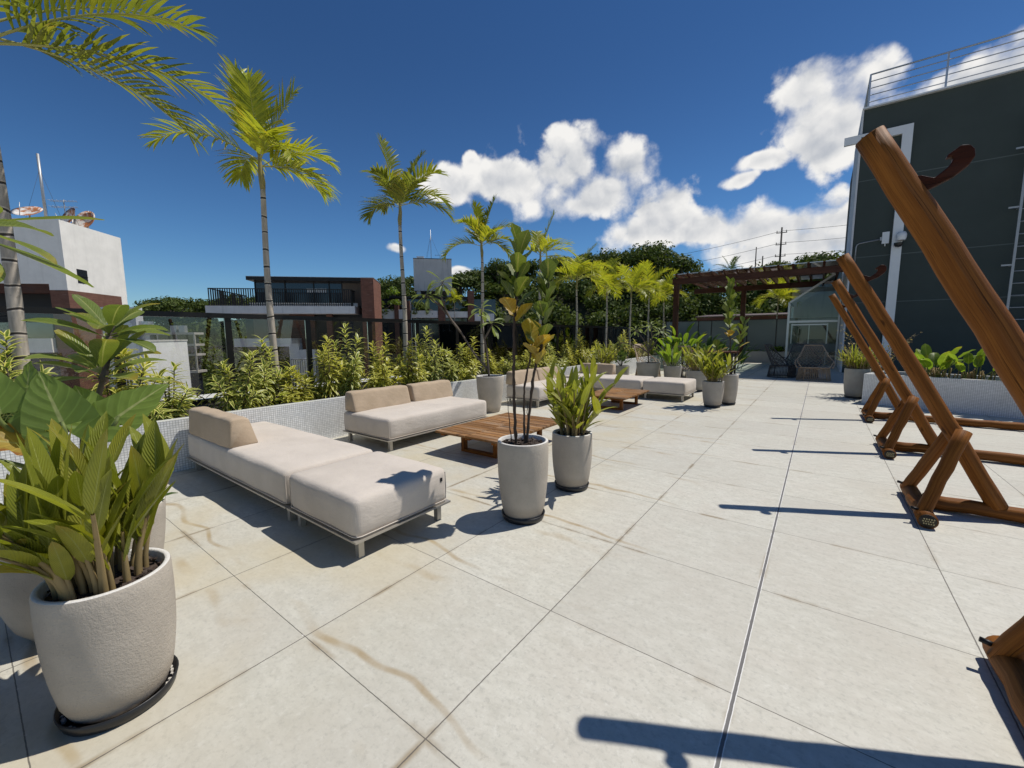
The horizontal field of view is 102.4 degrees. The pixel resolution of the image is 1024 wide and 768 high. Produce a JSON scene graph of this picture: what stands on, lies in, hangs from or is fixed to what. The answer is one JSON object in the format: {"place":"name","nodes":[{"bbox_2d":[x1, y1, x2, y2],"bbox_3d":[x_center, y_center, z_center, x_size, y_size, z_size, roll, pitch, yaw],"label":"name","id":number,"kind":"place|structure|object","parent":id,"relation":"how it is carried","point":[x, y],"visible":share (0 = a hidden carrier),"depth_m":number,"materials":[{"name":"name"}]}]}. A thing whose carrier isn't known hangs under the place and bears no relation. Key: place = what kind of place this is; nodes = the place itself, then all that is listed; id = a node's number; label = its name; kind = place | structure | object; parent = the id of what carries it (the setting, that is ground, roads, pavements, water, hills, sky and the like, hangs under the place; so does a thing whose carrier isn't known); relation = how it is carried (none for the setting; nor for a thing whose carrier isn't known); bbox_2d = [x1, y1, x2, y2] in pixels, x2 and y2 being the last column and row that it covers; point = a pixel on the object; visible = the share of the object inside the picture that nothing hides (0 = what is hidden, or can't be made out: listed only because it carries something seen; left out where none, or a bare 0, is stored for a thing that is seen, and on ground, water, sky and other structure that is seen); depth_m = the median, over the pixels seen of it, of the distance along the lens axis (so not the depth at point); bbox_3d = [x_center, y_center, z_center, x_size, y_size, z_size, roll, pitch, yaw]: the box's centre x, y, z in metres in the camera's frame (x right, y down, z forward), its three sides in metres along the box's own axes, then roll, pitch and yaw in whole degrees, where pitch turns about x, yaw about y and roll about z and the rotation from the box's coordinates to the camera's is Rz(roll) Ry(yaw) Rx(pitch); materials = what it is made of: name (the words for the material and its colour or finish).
{"place":"outdoors","nodes":[
{"label":"outdoors","id":0,"kind":"place"},
{"bbox_2d":[0,218,127,397],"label":"white tower block","id":1,"kind":"structure","parent":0,"point":[94,258],"depth_m":24.35,"materials":[{"name":"paint"}]},
{"bbox_2d":[11,202,42,216],"bbox_3d":[-28.161,-9.908,23.890,1.378,1.104,1.122,-2,7,-15],"label":"satellite dish","id":2,"kind":"object","parent":1,"relation":"on","point":[28,210],"visible":0.94,"depth_m":24.03,"materials":[{"name":"metal"}]},
{"bbox_2d":[29,153,58,215],"bbox_3d":[-28.242,-11.675,25.001,1.520,4.352,1.750,-1,7,-9],"label":"roof mast","id":3,"kind":"object","parent":1,"relation":"on","point":[41,184],"visible":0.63,"depth_m":24.89,"materials":[{"name":"metal"}]},
{"bbox_2d":[73,211,94,227],"bbox_3d":[-26.604,-10.192,25.573,1.177,1.258,0.906,5,8,37],"label":"satellite dish","id":4,"kind":"object","parent":1,"relation":"on","point":[86,223],"visible":0.79,"depth_m":25.70,"materials":[{"name":"metal"}]},
{"bbox_2d":[21,294,184,453],"bbox_3d":[-2.364,0.110,2.420,0.602,1.260,0.730,1,7,8],"label":"frangipani","id":5,"kind":"object","parent":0,"point":[98,356],"visible":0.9,"depth_m":2.35,"materials":[{"name":"green plant"}]},
{"bbox_2d":[205,276,383,385],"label":"balcony building","id":6,"kind":"structure","parent":0,"point":[291,341],"depth_m":31.98,"materials":[{"name":"grey concrete"}]},
{"bbox_2d":[207,288,354,305],"bbox_3d":[-17.647,-6.802,33.566,9.920,1.280,5.920,-1,7,-9],"label":"balcony railing","id":7,"kind":"object","parent":6,"relation":"on","point":[223,300],"visible":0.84,"depth_m":30.76,"materials":[{"name":"brown metal"}]},
{"bbox_2d":[413,256,451,296],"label":"water tower","id":8,"kind":"structure","parent":0,"point":[437,267],"depth_m":41.10,"materials":[{"name":"grey concrete"}]},
{"bbox_2d":[160,283,787,393],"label":"hill","id":9,"kind":"structure","parent":0,"point":[582,310],"depth_m":79.04,"materials":[{"name":"plant"}]},
{"bbox_2d":[134,296,193,325],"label":"tree","id":10,"kind":"object","parent":9,"relation":"on","point":[168,303],"visible":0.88,"depth_m":83.16,"materials":[{"name":"green plant"}]},
{"bbox_2d":[182,297,217,337],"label":"tree","id":11,"kind":"object","parent":9,"relation":"on","point":[200,305],"visible":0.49,"depth_m":87.16,"materials":[{"name":"green plant"}]},
{"bbox_2d":[377,275,412,295],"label":"tree","id":12,"kind":"object","parent":9,"relation":"on","point":[386,284],"visible":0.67,"depth_m":88.89,"materials":[{"name":"green plant"}]},
{"bbox_2d":[452,271,478,296],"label":"tree","id":13,"kind":"object","parent":9,"relation":"on","point":[469,279],"visible":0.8,"depth_m":84.33,"materials":[{"name":"green plant"}]},
{"bbox_2d":[143,245,840,393],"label":"forest","id":14,"kind":"object","parent":9,"relation":"on","point":[707,303],"visible":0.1,"depth_m":75.80,"materials":[{"name":"green plant"}]},
{"bbox_2d":[480,258,511,293],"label":"tree","id":15,"kind":"object","parent":9,"relation":"on","point":[495,264],"visible":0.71,"depth_m":85.21,"materials":[{"name":"green plant"}]},
{"bbox_2d":[587,247,623,264],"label":"tree","id":16,"kind":"object","parent":9,"relation":"on","point":[606,256],"visible":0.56,"depth_m":81.32,"materials":[{"name":"green plant"}]},
{"bbox_2d":[621,240,677,266],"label":"tree","id":17,"kind":"object","parent":9,"relation":"on","point":[654,250],"visible":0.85,"depth_m":76.95,"materials":[{"name":"green plant"}]},
{"bbox_2d":[662,253,703,296],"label":"tree","id":18,"kind":"object","parent":9,"relation":"on","point":[684,263],"visible":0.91,"depth_m":74.92,"materials":[{"name":"green plant"}]},
{"bbox_2d":[793,250,843,280],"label":"tree","id":19,"kind":"object","parent":9,"relation":"on","point":[816,256],"visible":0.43,"depth_m":65.68,"materials":[{"name":"green plant"}]},
{"bbox_2d":[0,356,1023,767],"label":"terrace floor","id":20,"kind":"structure","parent":0,"point":[766,572],"depth_m":2.21,"materials":[{"name":"tile"}]},
{"bbox_2d":[0,206,103,287],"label":"palm tree","id":21,"kind":"object","parent":20,"relation":"on","point":[51,261],"visible":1,"depth_m":1.50,"materials":[{"name":"green plant"}]},
{"bbox_2d":[0,361,176,641],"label":"potted plant","id":22,"kind":"object","parent":20,"relation":"on","point":[39,402],"visible":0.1,"depth_m":2.03,"materials":[{"name":"green plant"}]},
{"bbox_2d":[0,411,183,736],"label":"potted plant","id":23,"kind":"object","parent":20,"relation":"on","point":[102,609],"visible":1,"depth_m":1.55,"materials":[{"name":"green plant"}]},
{"bbox_2d":[187,406,372,520],"bbox_3d":[-2.506,0.658,4.318,2.379,0.728,0.874,5,8,36],"label":"sofa","id":24,"kind":"object","parent":20,"relation":"on","point":[265,459],"visible":0.91,"depth_m":3.98,"materials":[{"name":"fabric"}]},
{"bbox_2d":[0,306,665,407],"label":"glass railing","id":25,"kind":"object","parent":20,"relation":"on","point":[447,334],"visible":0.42,"depth_m":11.05,"materials":[{"name":"glass"}]},
{"bbox_2d":[0,353,685,504],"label":"planter wall","id":26,"kind":"structure","parent":20,"relation":"on","point":[324,417],"depth_m":5.68,"materials":[{"name":"white concrete"}]},
{"bbox_2d":[0,329,57,431],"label":"variegated bush","id":27,"kind":"object","parent":26,"relation":"on","point":[5,368],"visible":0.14,"depth_m":4.11,"materials":[{"name":"green plant"}]},
{"bbox_2d":[0,0,247,378],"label":"palm tree","id":28,"kind":"object","parent":26,"relation":"on","point":[40,34],"visible":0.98,"depth_m":4.37,"materials":[{"name":"green plant"}]},
{"bbox_2d":[84,322,174,425],"bbox_3d":[-4.544,-0.048,4.815,0.974,1.365,0.722,0,7,0],"label":"variegated bush","id":29,"kind":"object","parent":26,"relation":"on","point":[110,390],"visible":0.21,"depth_m":4.76,"materials":[{"name":"green plant"}]},
{"bbox_2d":[148,361,200,420],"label":"variegated bush","id":30,"kind":"object","parent":26,"relation":"on","point":[173,409],"visible":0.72,"depth_m":4.91,"materials":[{"name":"green plant"}]},
{"bbox_2d":[172,350,289,411],"bbox_3d":[-3.786,0.039,5.586,0.917,1.014,1.242,4,8,35],"label":"variegated bush","id":31,"kind":"object","parent":26,"relation":"on","point":[233,400],"visible":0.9,"depth_m":5.43,"materials":[{"name":"green plant"}]},
{"bbox_2d":[137,53,340,394],"bbox_3d":[-3.830,-2.236,6.050,1.645,5.093,2.570,27,28,76],"label":"palm tree","id":32,"kind":"object","parent":26,"relation":"on","point":[251,108],"visible":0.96,"depth_m":5.94,"materials":[{"name":"green plant"}]},
{"bbox_2d":[226,335,298,406],"bbox_3d":[-3.664,-0.127,6.020,0.742,1.177,1.015,1,7,13],"label":"variegated bush","id":33,"kind":"object","parent":26,"relation":"on","point":[261,382],"visible":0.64,"depth_m":5.94,"materials":[{"name":"green plant"}]},
{"bbox_2d":[274,365,314,403],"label":"variegated bush","id":34,"kind":"object","parent":26,"relation":"on","point":[295,395],"visible":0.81,"depth_m":6.12,"materials":[{"name":"green plant"}]},
{"bbox_2d":[290,335,349,399],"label":"variegated bush","id":35,"kind":"object","parent":26,"relation":"on","point":[330,391],"visible":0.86,"depth_m":6.58,"materials":[{"name":"green plant"}]},
{"bbox_2d":[314,323,366,396],"bbox_3d":[-2.838,-0.345,7.080,1.043,1.402,0.762,2,7,19],"label":"variegated bush","id":36,"kind":"object","parent":26,"relation":"on","point":[350,383],"visible":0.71,"depth_m":6.93,"materials":[{"name":"green plant"}]},
{"bbox_2d":[357,350,404,388],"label":"variegated bush","id":37,"kind":"object","parent":26,"relation":"on","point":[377,380],"visible":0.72,"depth_m":7.10,"materials":[{"name":"green plant"}]},
{"bbox_2d":[364,332,408,387],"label":"variegated bush","id":38,"kind":"object","parent":26,"relation":"on","point":[377,357],"visible":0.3,"depth_m":7.73,"materials":[{"name":"green plant"}]},
{"bbox_2d":[358,132,454,383],"bbox_3d":[-2.077,-2.431,8.112,1.928,4.973,1.441,1,7,10],"label":"palm tree","id":39,"kind":"object","parent":26,"relation":"on","point":[398,190],"visible":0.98,"depth_m":8.07,"materials":[{"name":"green plant"}]},
{"bbox_2d":[388,339,430,385],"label":"variegated bush","id":40,"kind":"object","parent":26,"relation":"on","point":[412,376],"visible":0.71,"depth_m":7.90,"materials":[{"name":"green plant"}]},
{"bbox_2d":[410,326,451,381],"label":"variegated bush","id":41,"kind":"object","parent":26,"relation":"on","point":[433,373],"visible":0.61,"depth_m":8.48,"materials":[{"name":"green plant"}]},
{"bbox_2d":[425,343,476,381],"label":"variegated bush","id":42,"kind":"object","parent":26,"relation":"on","point":[452,376],"visible":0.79,"depth_m":8.87,"materials":[{"name":"green plant"}]},
{"bbox_2d":[452,336,481,379],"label":"variegated bush","id":43,"kind":"object","parent":26,"relation":"on","point":[469,365],"visible":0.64,"depth_m":9.42,"materials":[{"name":"green plant"}]},
{"bbox_2d":[440,193,517,374],"bbox_3d":[-0.760,-2.410,10.128,1.998,4.443,1.271,0,7,4],"label":"palm tree","id":44,"kind":"object","parent":26,"relation":"on","point":[482,232],"visible":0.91,"depth_m":10.05,"materials":[{"name":"green plant"}]},
{"bbox_2d":[476,349,504,374],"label":"variegated bush","id":45,"kind":"object","parent":26,"relation":"on","point":[493,367],"visible":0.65,"depth_m":9.90,"materials":[{"name":"green plant"}]},
{"bbox_2d":[497,353,526,374],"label":"variegated bush","id":46,"kind":"object","parent":26,"relation":"on","point":[508,367],"visible":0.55,"depth_m":10.39,"materials":[{"name":"green plant"}]},
{"bbox_2d":[508,210,580,363],"bbox_3d":[0.990,-2.784,12.193,2.120,4.678,1.486,-2,7,-17],"label":"palm tree","id":47,"kind":"object","parent":26,"relation":"on","point":[539,240],"visible":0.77,"depth_m":12.20,"materials":[{"name":"green plant"}]},
{"bbox_2d":[556,340,578,366],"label":"variegated bush","id":48,"kind":"object","parent":26,"relation":"on","point":[569,355],"visible":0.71,"depth_m":13.13,"materials":[{"name":"green plant"}]},
{"bbox_2d":[570,328,595,364],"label":"variegated bush","id":49,"kind":"object","parent":26,"relation":"on","point":[585,356],"visible":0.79,"depth_m":13.97,"materials":[{"name":"green plant"}]},
{"bbox_2d":[552,240,614,363],"bbox_3d":[2.323,-2.763,14.138,2.342,4.164,2.370,5,8,36],"label":"palm tree","id":50,"kind":"object","parent":26,"relation":"on","point":[579,267],"visible":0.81,"depth_m":13.90,"materials":[{"name":"green plant"}]},
{"bbox_2d":[585,257,633,350],"bbox_3d":[3.790,-2.995,16.202,2.319,4.122,2.346,-2,7,-15],"label":"palm tree","id":51,"kind":"object","parent":26,"relation":"on","point":[608,274],"visible":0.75,"depth_m":15.97,"materials":[{"name":"green plant"}]},
{"bbox_2d":[592,339,626,363],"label":"bush","id":52,"kind":"object","parent":26,"relation":"on","point":[606,359],"visible":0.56,"depth_m":12.90,"materials":[{"name":"green plant"}]},
{"bbox_2d":[602,262,660,356],"bbox_3d":[5.184,-3.329,18.238,2.440,4.289,2.412,-1,7,-5],"label":"palm tree","id":53,"kind":"object","parent":26,"relation":"on","point":[635,276],"visible":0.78,"depth_m":17.75,"materials":[{"name":"green plant"}]},
{"bbox_2d":[627,260,672,346],"bbox_3d":[6.584,-3.649,19.988,2.530,4.497,2.559,-2,7,-12],"label":"palm tree","id":54,"kind":"object","parent":26,"relation":"on","point":[654,277],"visible":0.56,"depth_m":19.63,"materials":[{"name":"green plant"}]},
{"bbox_2d":[641,268,689,348],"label":"palm tree","id":55,"kind":"object","parent":26,"relation":"on","point":[666,286],"visible":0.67,"depth_m":21.54,"materials":[{"name":"green plant"}]},
{"bbox_2d":[665,317,840,351],"bbox_3d":[12.738,-2.694,22.711,8.400,1.715,0.050,5,8,36],"label":"frosted screen","id":56,"kind":"object","parent":26,"relation":"on","point":[761,332],"visible":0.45,"depth_m":22.03,"materials":[{"name":"glass"}]},
{"bbox_2d":[287,451,450,558],"bbox_3d":[-1.152,0.904,3.332,0.954,0.452,0.874,5,8,36],"label":"ottoman","id":57,"kind":"object","parent":20,"relation":"on","point":[357,501],"visible":1,"depth_m":3.05,"materials":[{"name":"fabric"}]},
{"bbox_2d":[342,380,487,450],"bbox_3d":[-1.430,0.402,6.430,1.084,0.728,2.012,5,8,36],"label":"sofa","id":58,"kind":"object","parent":20,"relation":"on","point":[390,415],"visible":1,"depth_m":6.03,"materials":[{"name":"fabric"}]},
{"bbox_2d":[411,271,503,412],"bbox_3d":[-1.039,-0.814,8.121,1.811,2.742,0.704,-1,7,-3],"label":"potted plant","id":59,"kind":"object","parent":20,"relation":"on","point":[490,389],"visible":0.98,"depth_m":8.00,"materials":[{"name":"green plant"}]},
{"bbox_2d":[435,412,556,458],"bbox_3d":[-0.118,0.703,5.641,1.041,0.296,1.533,5,8,36],"label":"coffee table","id":60,"kind":"object","parent":20,"relation":"on","point":[492,430],"visible":0.77,"depth_m":5.40,"materials":[{"name":"brown wood"}]},
{"bbox_2d":[496,223,558,524],"bbox_3d":[0.110,-0.058,3.305,0.460,2.352,0.462,5,8,36],"label":"potted plant","id":61,"kind":"object","parent":20,"relation":"on","point":[523,467],"visible":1,"depth_m":3.23,"materials":[{"name":"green plant"}]},
{"bbox_2d":[505,366,580,406],"bbox_3d":[0.792,0.014,9.596,0.892,0.728,1.984,5,8,36],"label":"sofa","id":62,"kind":"object","parent":20,"relation":"on","point":[539,394],"visible":0.45,"depth_m":9.01,"materials":[{"name":"fabric"}]},
{"bbox_2d":[541,355,628,491],"bbox_3d":[0.575,0.370,4.105,0.926,1.308,0.890,5,8,36],"label":"potted plant","id":63,"kind":"object","parent":20,"relation":"on","point":[571,447],"visible":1,"depth_m":3.93,"materials":[{"name":"green plant"}]},
{"bbox_2d":[565,363,653,397],"bbox_3d":[2.520,-0.138,10.781,2.119,0.728,1.104,5,8,36],"label":"sofa","id":64,"kind":"object","parent":20,"relation":"on","point":[607,379],"visible":0.45,"depth_m":10.34,"materials":[{"name":"fabric"}]},
{"bbox_2d":[595,387,649,409],"bbox_3d":[2.234,0.319,8.765,0.932,0.296,1.393,5,8,36],"label":"coffee table","id":65,"kind":"object","parent":20,"relation":"on","point":[617,395],"visible":0.83,"depth_m":8.54,"materials":[{"name":"brown wood"}]},
{"bbox_2d":[614,350,633,374],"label":"potted plant","id":66,"kind":"object","parent":20,"relation":"on","point":[619,367],"visible":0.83,"depth_m":13.35,"materials":[{"name":"green plant"}]},
{"bbox_2d":[613,321,669,377],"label":"potted plant","id":67,"kind":"object","parent":20,"relation":"on","point":[648,368],"visible":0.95,"depth_m":12.52,"materials":[{"name":"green plant"}]},
{"bbox_2d":[632,344,660,376],"bbox_3d":[4.824,-0.836,14.662,0.943,1.172,1.003,-1,7,-2],"label":"woven chair","id":68,"kind":"object","parent":20,"relation":"on","point":[642,352],"visible":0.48,"depth_m":14.94,"materials":[{"name":"wicker"}]},
{"bbox_2d":[643,377,696,401],"bbox_3d":[3.782,0.101,9.863,0.984,0.452,1.104,5,8,36],"label":"ottoman","id":69,"kind":"object","parent":20,"relation":"on","point":[682,387],"visible":0.96,"depth_m":9.48,"materials":[{"name":"fabric"}]},
{"bbox_2d":[656,342,685,377],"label":"potted plant","id":70,"kind":"object","parent":20,"relation":"on","point":[669,355],"visible":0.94,"depth_m":12.14,"materials":[{"name":"green plant"}]},
{"bbox_2d":[653,323,715,365],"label":"leaf bush","id":71,"kind":"object","parent":20,"relation":"on","point":[678,339],"visible":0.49,"depth_m":17.83,"materials":[{"name":"plant"}]},
{"bbox_2d":[681,340,719,391],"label":"potted plant","id":72,"kind":"object","parent":20,"relation":"on","point":[693,372],"visible":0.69,"depth_m":10.75,"materials":[{"name":"green plant"}]},
{"bbox_2d":[678,331,735,364],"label":"leaf bush","id":73,"kind":"object","parent":20,"relation":"on","point":[709,341],"visible":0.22,"depth_m":17.77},
{"bbox_2d":[689,348,742,407],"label":"potted plant","id":74,"kind":"object","parent":20,"relation":"on","point":[712,386],"visible":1,"depth_m":8.38,"materials":[{"name":"green plant"}]},
{"bbox_2d":[702,342,757,368],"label":"leaf bush","id":75,"kind":"object","parent":20,"relation":"on","point":[742,355],"visible":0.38,"depth_m":17.23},
{"bbox_2d":[712,276,749,404],"bbox_3d":[4.634,-0.912,8.746,0.692,2.713,0.390,2,7,21],"label":"potted plant","id":76,"kind":"object","parent":20,"relation":"on","point":[730,380],"visible":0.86,"depth_m":8.67,"materials":[{"name":"green plant"}]},
{"bbox_2d":[695,312,787,355],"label":"pavilion","id":77,"kind":"structure","parent":20,"relation":"on","point":[752,316],"depth_m":27.94,"materials":[{"name":"wood"}]},
{"bbox_2d":[671,260,842,364],"bbox_3d":[11.484,-3.015,19.680,6.550,4.240,6.360,5,8,36],"label":"pergola","id":78,"kind":"object","parent":20,"relation":"on","point":[775,274],"visible":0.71,"depth_m":18.89,"materials":[{"name":"brown wood"}]},
{"bbox_2d":[752,281,801,318],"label":"palm tree","id":79,"kind":"object","parent":20,"relation":"on","point":[783,295],"visible":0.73,"depth_m":22.30,"materials":[{"name":"green plant"}]},
{"bbox_2d":[764,344,795,377],"bbox_3d":[9.411,-0.819,14.399,0.953,1.136,0.970,0,7,1],"label":"woven chair","id":80,"kind":"object","parent":20,"relation":"on","point":[791,370],"visible":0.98,"depth_m":14.36,"materials":[{"name":"wicker"}]},
{"bbox_2d":[744,351,832,364],"bbox_3d":[14.183,-1.389,21.353,3.900,0.580,0.610,5,8,36],"label":"planter","id":81,"kind":"object","parent":20,"relation":"on","point":[759,356],"visible":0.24,"depth_m":21.27,"materials":[{"name":"concrete"}]},
{"bbox_2d":[785,344,821,377],"bbox_3d":[10.144,-0.816,14.324,0.970,1.136,0.953,-4,7,-26],"label":"woven chair","id":82,"kind":"object","parent":20,"relation":"on","point":[787,357],"visible":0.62,"depth_m":14.52,"materials":[{"name":"wicker"}]},
{"bbox_2d":[784,272,843,365],"bbox_3d":[15.315,-3.320,20.885,2.052,4.510,3.295,5,8,36],"label":"glass porch","id":83,"kind":"object","parent":20,"relation":"on","point":[813,290],"visible":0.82,"depth_m":19.89,"materials":[{"name":"metal"}]},
{"bbox_2d":[794,345,834,381],"bbox_3d":[9.778,-0.692,13.296,0.970,1.136,0.953,-3,7,-19],"label":"woven chair","id":84,"kind":"object","parent":20,"relation":"on","point":[800,373],"visible":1,"depth_m":13.37,"materials":[{"name":"wicker"}]},
{"bbox_2d":[792,286,839,359],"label":"wall","id":85,"kind":"structure","parent":20,"relation":"on","point":[818,304],"depth_m":22.18,"materials":[{"name":"paint"}]},
{"bbox_2d":[836,343,885,398],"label":"potted plant","id":86,"kind":"object","parent":20,"relation":"on","point":[854,378],"visible":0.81,"depth_m":9.47,"materials":[{"name":"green plant"}]},
{"bbox_2d":[828,293,1023,430],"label":"hammock stand","id":87,"kind":"object","parent":20,"relation":"on","point":[868,412],"visible":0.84,"depth_m":7.13,"materials":[{"name":"brown wood"}]},
{"bbox_2d":[831,279,1023,464],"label":"hammock stand","id":88,"kind":"object","parent":20,"relation":"on","point":[902,412],"visible":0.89,"depth_m":5.16,"materials":[{"name":"brown wood"}]},
{"bbox_2d":[836,253,1023,528],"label":"hammock stand","id":89,"kind":"object","parent":20,"relation":"on","point":[951,443],"visible":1,"depth_m":3.42,"materials":[{"name":"brown wood"}]},
{"bbox_2d":[855,125,1023,727],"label":"hammock stand","id":90,"kind":"object","parent":20,"relation":"on","point":[987,316],"visible":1,"depth_m":1.60,"materials":[{"name":"brown wood"}]},
{"bbox_2d":[861,371,1023,418],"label":"planter box","id":91,"kind":"object","parent":20,"relation":"on","point":[985,397],"visible":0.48,"depth_m":7.66,"materials":[{"name":"tile"}]},
{"bbox_2d":[913,344,985,377],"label":"broad leaf plant","id":92,"kind":"object","parent":91,"relation":"on","point":[927,358],"visible":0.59,"depth_m":8.18,"materials":[{"name":"plant"}]},
{"bbox_2d":[947,349,996,379],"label":"broad leaf plant","id":93,"kind":"object","parent":91,"relation":"on","point":[978,360],"visible":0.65,"depth_m":7.82,"materials":[{"name":"plant"}]},
{"bbox_2d":[0,0,1023,322],"label":"sky","id":94,"kind":"structure","parent":0,"point":[693,125],"materials":[{"name":"blue"}]},
{"bbox_2d":[836,67,1023,375],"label":"rooftop building","id":95,"kind":"structure","parent":0,"point":[978,196],"depth_m":13.76,"materials":[{"name":"paint"}]},
{"bbox_2d":[844,123,913,366],"bbox_3d":[13.001,-4.785,15.075,1.845,8.400,0.132,5,8,36],"label":"duct cover","id":96,"kind":"object","parent":95,"relation":"attached to","point":[905,131],"visible":0.56,"depth_m":14.60,"materials":[{"name":"white metal"}]},
{"bbox_2d":[864,30,1023,106],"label":"roof railing","id":97,"kind":"object","parent":95,"relation":"on","point":[867,100],"visible":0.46,"depth_m":13.57,"materials":[{"name":"metal"}]},
{"bbox_2d":[1001,146,1023,319],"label":"wall ladder","id":98,"kind":"object","parent":95,"relation":"attached to","point":[1012,265],"depth_m":12.81,"materials":[{"name":"metal"}]},
{"label":"ground","id":99,"kind":"structure","parent":0,"visible":0},
{"bbox_2d":[100,307,154,386],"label":"grey house","id":100,"kind":"structure","parent":99,"relation":"on","point":[138,320],"depth_m":24.23,"materials":[{"name":"paint"}]},
{"bbox_2d":[125,340,191,398],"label":"white side block","id":101,"kind":"structure","parent":99,"relation":"on","point":[175,351],"depth_m":17.16,"materials":[{"name":"paint"}]},
{"bbox_2d":[130,325,206,395],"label":"framed house","id":102,"kind":"structure","parent":99,"relation":"on","point":[179,332],"depth_m":25.11,"materials":[{"name":"paint"}]},
{"bbox_2d":[382,291,495,374],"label":"planted building","id":103,"kind":"structure","parent":99,"relation":"on","point":[395,330],"depth_m":40.93,"materials":[{"name":"brown metal"}]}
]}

